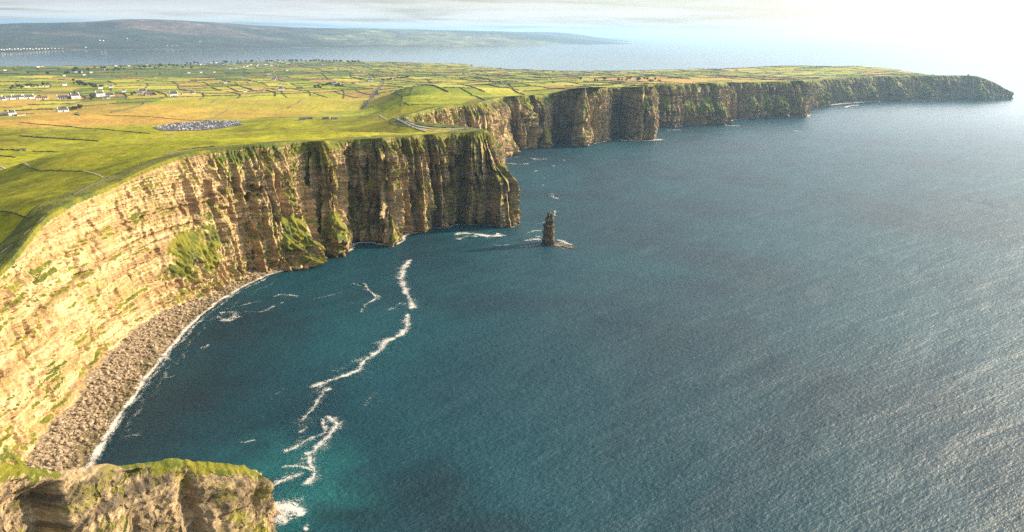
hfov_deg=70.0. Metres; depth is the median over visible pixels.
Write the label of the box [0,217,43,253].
stone fence
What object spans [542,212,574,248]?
sea stack
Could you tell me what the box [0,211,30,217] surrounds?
field boundary
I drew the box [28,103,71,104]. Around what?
field boundary
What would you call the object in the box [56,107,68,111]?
house
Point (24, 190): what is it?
land
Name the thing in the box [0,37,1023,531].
sea
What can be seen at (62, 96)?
house
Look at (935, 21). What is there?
sky
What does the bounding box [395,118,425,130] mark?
path
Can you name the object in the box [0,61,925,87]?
distant hedges
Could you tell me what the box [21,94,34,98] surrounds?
house
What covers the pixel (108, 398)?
boulder
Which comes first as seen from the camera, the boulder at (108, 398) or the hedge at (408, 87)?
the boulder at (108, 398)
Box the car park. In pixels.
[153,121,242,130]
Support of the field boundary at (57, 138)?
on the land
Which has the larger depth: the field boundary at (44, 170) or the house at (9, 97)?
the house at (9, 97)
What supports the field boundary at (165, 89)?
on the land
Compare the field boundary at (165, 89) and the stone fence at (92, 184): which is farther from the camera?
the field boundary at (165, 89)
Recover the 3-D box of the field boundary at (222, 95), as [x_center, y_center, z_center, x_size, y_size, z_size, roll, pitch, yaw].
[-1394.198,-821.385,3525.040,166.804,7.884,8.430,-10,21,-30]
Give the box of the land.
[0,61,921,242]
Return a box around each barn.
[131,91,142,94]
[144,91,155,95]
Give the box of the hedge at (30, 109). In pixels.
[4,108,51,110]
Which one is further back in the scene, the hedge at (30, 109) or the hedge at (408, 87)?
the hedge at (408, 87)
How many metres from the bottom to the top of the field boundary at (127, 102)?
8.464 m
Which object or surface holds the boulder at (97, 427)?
on the beach
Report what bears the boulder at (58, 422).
on the beach
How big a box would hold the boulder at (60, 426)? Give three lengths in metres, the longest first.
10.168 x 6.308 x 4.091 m
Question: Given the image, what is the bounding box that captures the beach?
[25,269,268,470]
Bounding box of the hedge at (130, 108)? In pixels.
[110,100,148,112]
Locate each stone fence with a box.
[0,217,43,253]
[74,175,113,193]
[165,146,213,154]
[402,117,456,127]
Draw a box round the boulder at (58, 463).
[54,461,61,465]
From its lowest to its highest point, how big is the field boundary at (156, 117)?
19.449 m
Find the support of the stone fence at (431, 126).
on the cliff face at (89, 277)
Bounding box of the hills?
[0,19,635,52]
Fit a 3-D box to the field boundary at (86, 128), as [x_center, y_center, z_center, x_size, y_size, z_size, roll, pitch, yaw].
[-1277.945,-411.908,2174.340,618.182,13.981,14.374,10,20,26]
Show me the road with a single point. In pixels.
(371, 97)
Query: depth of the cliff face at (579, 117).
3300.11 m
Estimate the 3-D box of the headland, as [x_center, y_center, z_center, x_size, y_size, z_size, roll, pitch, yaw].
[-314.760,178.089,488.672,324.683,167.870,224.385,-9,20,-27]
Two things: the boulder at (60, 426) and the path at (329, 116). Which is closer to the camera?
the boulder at (60, 426)
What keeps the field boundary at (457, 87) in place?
on the land
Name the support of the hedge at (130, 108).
on the land
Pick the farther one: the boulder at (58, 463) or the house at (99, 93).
the house at (99, 93)
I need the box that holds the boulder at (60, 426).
[54,424,64,428]
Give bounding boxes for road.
[362,82,382,108]
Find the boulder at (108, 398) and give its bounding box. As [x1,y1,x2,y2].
[105,396,112,400]
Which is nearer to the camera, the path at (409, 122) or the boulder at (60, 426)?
the boulder at (60, 426)
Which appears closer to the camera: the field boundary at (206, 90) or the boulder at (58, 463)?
the boulder at (58, 463)
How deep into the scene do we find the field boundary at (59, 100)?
3213.36 m
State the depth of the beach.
843.90 m
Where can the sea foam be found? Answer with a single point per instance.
(286, 507)
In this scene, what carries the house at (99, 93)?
on the land
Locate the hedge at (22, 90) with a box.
[4,90,40,90]
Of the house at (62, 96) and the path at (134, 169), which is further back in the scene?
the house at (62, 96)
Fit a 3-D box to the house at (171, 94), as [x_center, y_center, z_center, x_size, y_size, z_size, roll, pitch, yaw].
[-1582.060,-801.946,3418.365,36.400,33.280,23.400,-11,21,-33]
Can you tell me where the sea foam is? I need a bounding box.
[84,101,867,530]
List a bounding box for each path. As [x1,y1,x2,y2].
[1,133,404,255]
[236,115,390,120]
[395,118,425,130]
[406,121,462,128]
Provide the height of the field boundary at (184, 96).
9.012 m
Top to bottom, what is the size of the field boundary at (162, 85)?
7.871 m
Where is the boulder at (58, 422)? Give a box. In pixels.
[54,420,63,425]
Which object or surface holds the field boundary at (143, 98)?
on the land
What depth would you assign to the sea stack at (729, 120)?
3407.66 m
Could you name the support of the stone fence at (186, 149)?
on the cliff face at (89, 277)
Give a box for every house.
[1,94,13,99]
[7,110,15,115]
[11,94,23,98]
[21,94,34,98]
[35,95,48,98]
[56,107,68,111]
[57,94,68,98]
[70,92,79,98]
[94,90,104,96]
[169,91,177,96]
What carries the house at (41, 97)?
on the land
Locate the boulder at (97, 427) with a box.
[94,425,101,429]
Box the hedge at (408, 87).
[391,84,427,93]
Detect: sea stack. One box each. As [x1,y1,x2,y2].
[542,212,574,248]
[725,117,732,124]
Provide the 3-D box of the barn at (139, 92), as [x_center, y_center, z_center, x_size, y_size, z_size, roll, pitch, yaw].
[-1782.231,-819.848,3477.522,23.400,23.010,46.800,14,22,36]
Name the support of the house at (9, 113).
on the land
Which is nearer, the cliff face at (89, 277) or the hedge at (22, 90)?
the cliff face at (89, 277)
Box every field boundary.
[0,92,36,92]
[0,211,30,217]
[18,163,81,171]
[20,122,149,133]
[20,135,97,140]
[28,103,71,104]
[42,99,84,100]
[108,115,208,120]
[109,101,151,103]
[124,97,164,99]
[148,85,177,85]
[149,89,180,89]
[166,95,203,97]
[190,90,222,90]
[204,94,240,95]
[441,86,475,87]
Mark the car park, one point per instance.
(197, 125)
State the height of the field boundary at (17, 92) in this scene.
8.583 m
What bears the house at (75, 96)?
on the land
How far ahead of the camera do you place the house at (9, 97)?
3237.64 m
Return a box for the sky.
[0,0,1023,43]
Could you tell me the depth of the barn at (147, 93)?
3429.16 m
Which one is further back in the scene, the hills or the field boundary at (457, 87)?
the hills
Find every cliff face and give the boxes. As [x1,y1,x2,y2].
[0,104,521,466]
[457,68,1013,158]
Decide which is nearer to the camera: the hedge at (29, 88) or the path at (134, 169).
the path at (134, 169)
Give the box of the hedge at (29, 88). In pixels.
[13,88,45,88]
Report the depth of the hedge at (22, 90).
3802.84 m
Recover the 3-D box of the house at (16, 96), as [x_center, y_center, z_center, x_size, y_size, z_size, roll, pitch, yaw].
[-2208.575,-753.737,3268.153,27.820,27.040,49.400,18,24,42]
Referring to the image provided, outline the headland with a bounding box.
[0,458,279,531]

